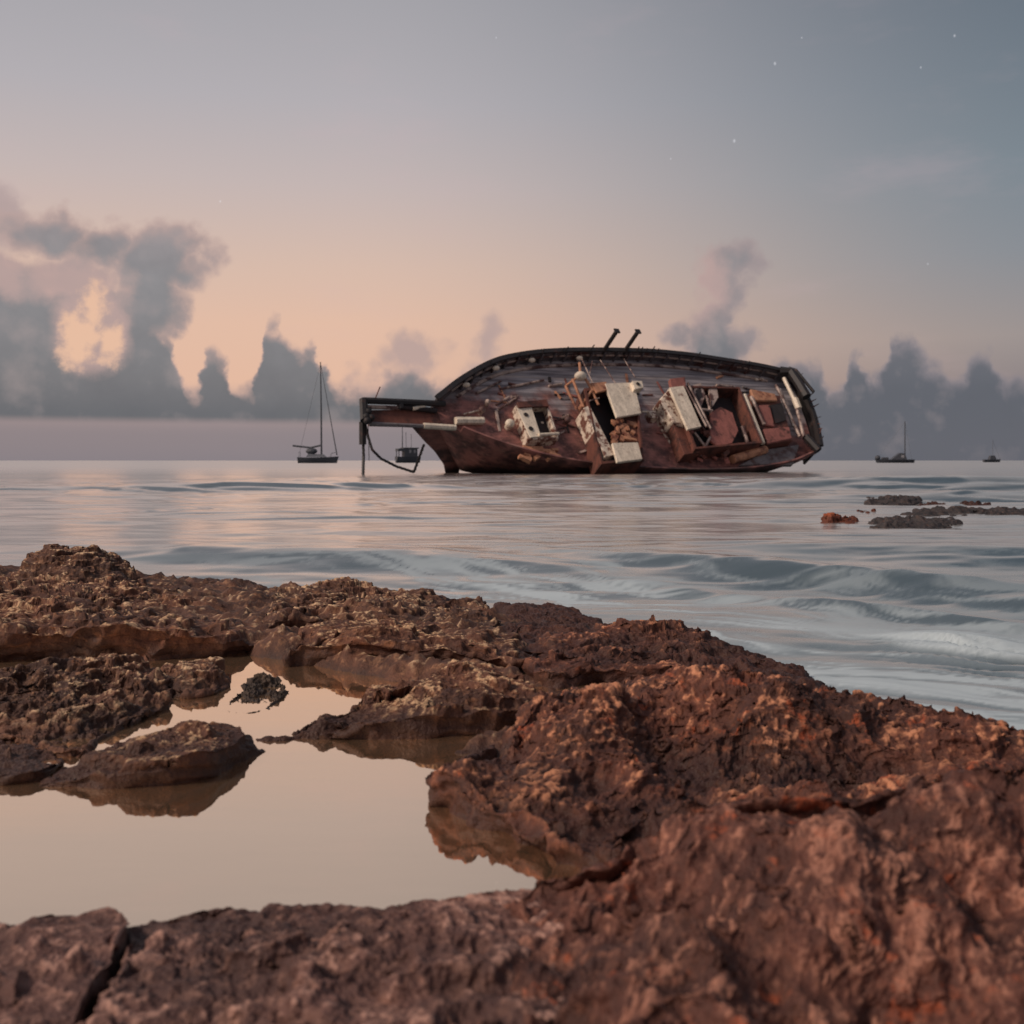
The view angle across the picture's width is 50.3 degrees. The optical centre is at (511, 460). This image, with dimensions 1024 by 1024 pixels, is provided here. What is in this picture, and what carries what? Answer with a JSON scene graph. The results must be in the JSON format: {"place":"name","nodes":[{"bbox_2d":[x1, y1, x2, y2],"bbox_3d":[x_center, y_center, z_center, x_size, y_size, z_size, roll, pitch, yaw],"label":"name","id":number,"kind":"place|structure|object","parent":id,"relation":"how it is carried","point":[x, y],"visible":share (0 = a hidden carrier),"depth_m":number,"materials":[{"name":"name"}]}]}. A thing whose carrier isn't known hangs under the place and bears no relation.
{"place":"outdoors","nodes":[
{"label":"outdoors","id":0,"kind":"place"},
{"bbox_2d":[0,653,587,955],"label":"tide pool","id":1,"kind":"structure","parent":0,"point":[353,822],"depth_m":3.03,"materials":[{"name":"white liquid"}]},
{"bbox_2d":[0,565,816,1003],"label":"rocky shore","id":2,"kind":"structure","parent":0,"point":[246,607],"depth_m":6.05,"materials":[{"name":"brown stone"}]},
{"bbox_2d":[0,738,63,785],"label":"shore rock","id":3,"kind":"object","parent":2,"relation":"on","point":[22,763],"visible":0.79,"depth_m":3.60,"materials":[{"name":"brown stone"}]},
{"bbox_2d":[0,906,129,1023],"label":"shore rock","id":4,"kind":"object","parent":2,"relation":"on","point":[63,969],"visible":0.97,"depth_m":2.03,"materials":[{"name":"brown stone"}]},
{"bbox_2d":[0,653,175,757],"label":"shore rock","id":5,"kind":"object","parent":2,"relation":"on","point":[43,701],"visible":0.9,"depth_m":4.46,"materials":[{"name":"brown stone"}]},
{"bbox_2d":[0,571,259,659],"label":"shore rock","id":6,"kind":"object","parent":2,"relation":"on","point":[41,617],"visible":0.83,"depth_m":5.83,"materials":[{"name":"brown stone"}]},
{"bbox_2d":[10,544,139,586],"bbox_3d":[-3.449,0.980,8.621,0.992,0.668,1.904,0,0,-23],"label":"shore rock","id":7,"kind":"object","parent":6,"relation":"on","point":[90,563],"visible":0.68,"depth_m":8.23,"materials":[{"name":"brown stone"}]},
{"bbox_2d":[38,720,264,788],"bbox_3d":[-1.215,1.103,3.709,0.699,0.407,0.630,0,0,0],"label":"shore rock","id":8,"kind":"object","parent":2,"relation":"on","point":[180,752],"visible":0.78,"depth_m":3.53,"materials":[{"name":"brown stone"}]},
{"bbox_2d":[160,657,230,698],"bbox_3d":[-1.514,1.114,5.050,0.415,0.381,0.736,0,0,-21],"label":"shore rock","id":9,"kind":"object","parent":2,"relation":"on","point":[198,678],"visible":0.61,"depth_m":4.90,"materials":[{"name":"brown stone"}]},
{"bbox_2d":[145,574,260,595],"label":"shore rock","id":10,"kind":"object","parent":2,"relation":"on","point":[242,583],"visible":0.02,"depth_m":9.59,"materials":[{"name":"brown stone"}]},
{"bbox_2d":[229,672,288,712],"bbox_3d":[-1.110,1.139,4.764,0.254,0.334,0.708,0,0,0],"label":"seaweed","id":11,"kind":"object","parent":2,"relation":"on","point":[254,686],"visible":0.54,"depth_m":4.81,"materials":[{"name":"black plant"}]},
{"bbox_2d":[78,889,567,1023],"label":"shore rock","id":12,"kind":"object","parent":2,"relation":"on","point":[434,961],"visible":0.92,"depth_m":1.96,"materials":[{"name":"brown stone"}]},
{"bbox_2d":[259,576,500,628],"bbox_3d":[-1.039,1.085,7.690,1.986,0.501,3.004,0,0,0],"label":"shore rock","id":13,"kind":"object","parent":2,"relation":"on","point":[304,605],"visible":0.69,"depth_m":6.94,"materials":[{"name":"brown stone"}]},
{"bbox_2d":[256,659,536,741],"bbox_3d":[-0.254,1.079,4.377,0.835,0.469,1.423,0,0,33],"label":"shore rock","id":14,"kind":"object","parent":2,"relation":"on","point":[453,697],"visible":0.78,"depth_m":4.15,"materials":[{"name":"brown stone"}]},
{"bbox_2d":[282,617,537,670],"bbox_3d":[-0.545,1.078,5.940,1.440,0.481,1.424,0,0,0],"label":"shore rock","id":15,"kind":"object","parent":2,"relation":"on","point":[375,637],"visible":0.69,"depth_m":5.47,"materials":[{"name":"brown stone"}]},
{"bbox_2d":[493,602,603,654],"bbox_3d":[0.210,1.137,7.039,0.875,0.383,2.877,0,0,0],"label":"shore rock","id":16,"kind":"object","parent":2,"relation":"on","point":[538,627],"visible":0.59,"depth_m":6.80,"materials":[{"name":"brown stone"}]},
{"bbox_2d":[522,614,824,688],"bbox_3d":[0.851,1.102,6.053,1.613,0.477,2.301,0,0,0],"label":"shore rock","id":17,"kind":"object","parent":2,"relation":"on","point":[619,650],"visible":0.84,"depth_m":5.56,"materials":[{"name":"brown stone"}]},
{"bbox_2d":[425,663,1023,868],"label":"shore rock","id":18,"kind":"object","parent":2,"relation":"on","point":[589,775],"visible":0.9,"depth_m":3.54,"materials":[{"name":"brown stone"}]},
{"bbox_2d":[479,766,1023,1023],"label":"shore rock","id":19,"kind":"object","parent":2,"relation":"on","point":[897,906],"visible":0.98,"depth_m":1.95,"materials":[{"name":"brown stone"}]},
{"bbox_2d":[0,461,1023,729],"bbox_3d":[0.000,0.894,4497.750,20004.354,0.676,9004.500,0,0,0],"label":"sea","id":20,"kind":"structure","parent":0,"point":[772,565],"depth_m":14.00,"materials":[{"name":"liquid"}]},
{"bbox_2d":[293,362,338,462],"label":"sailing yacht","id":21,"kind":"object","parent":20,"relation":"on","point":[317,458],"visible":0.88,"depth_m":469.52,"materials":[{"name":"paint"}]},
{"bbox_2d":[395,427,419,462],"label":"motor boat","id":22,"kind":"object","parent":20,"relation":"on","point":[409,455],"visible":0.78,"depth_m":518.23,"materials":[{"name":"paint"}]},
{"bbox_2d":[359,328,823,474],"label":"shipwreck","id":23,"kind":"object","parent":20,"relation":"on","point":[607,409],"visible":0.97,"depth_m":99.15,"materials":[{"name":"paint"}]},
{"bbox_2d":[820,512,859,523],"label":"shore rock","id":24,"kind":"object","parent":20,"relation":"in","point":[831,517],"visible":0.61,"depth_m":19.75,"materials":[{"name":"brown stone"}]},
{"bbox_2d":[864,494,922,505],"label":"shore rock","id":25,"kind":"object","parent":20,"relation":"in","point":[901,500],"visible":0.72,"depth_m":28.34,"materials":[{"name":"stone"}]},
{"bbox_2d":[875,425,914,462],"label":"sailing yacht","id":26,"kind":"object","parent":20,"relation":"on","point":[899,458],"visible":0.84,"depth_m":518.76,"materials":[{"name":"paint"}]},
{"bbox_2d":[867,515,962,528],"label":"shore rock","id":27,"kind":"object","parent":20,"relation":"in","point":[910,521],"visible":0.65,"depth_m":18.68,"materials":[{"name":"stone"}]},
{"bbox_2d":[918,501,945,505],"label":"shore rock","id":28,"kind":"object","parent":20,"relation":"in","point":[931,503],"visible":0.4,"depth_m":27.32,"materials":[{"name":"brown stone"}]},
{"bbox_2d":[900,505,1023,518],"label":"shore rock","id":29,"kind":"object","parent":20,"relation":"in","point":[937,510],"visible":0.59,"depth_m":22.14,"materials":[{"name":"stone"}]},
{"bbox_2d":[959,500,990,505],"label":"shore rock","id":30,"kind":"object","parent":20,"relation":"in","point":[972,503],"visible":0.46,"depth_m":27.38,"materials":[{"name":"brown stone"}]},
{"bbox_2d":[982,442,1000,461],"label":"sailing yacht","id":31,"kind":"object","parent":20,"relation":"on","point":[992,458],"visible":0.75,"depth_m":698.96,"materials":[{"name":"paint"}]},
{"bbox_2d":[0,0,1023,460],"label":"sky","id":32,"kind":"structure","parent":0,"point":[206,205],"materials":[{"name":"grey"}]}
]}

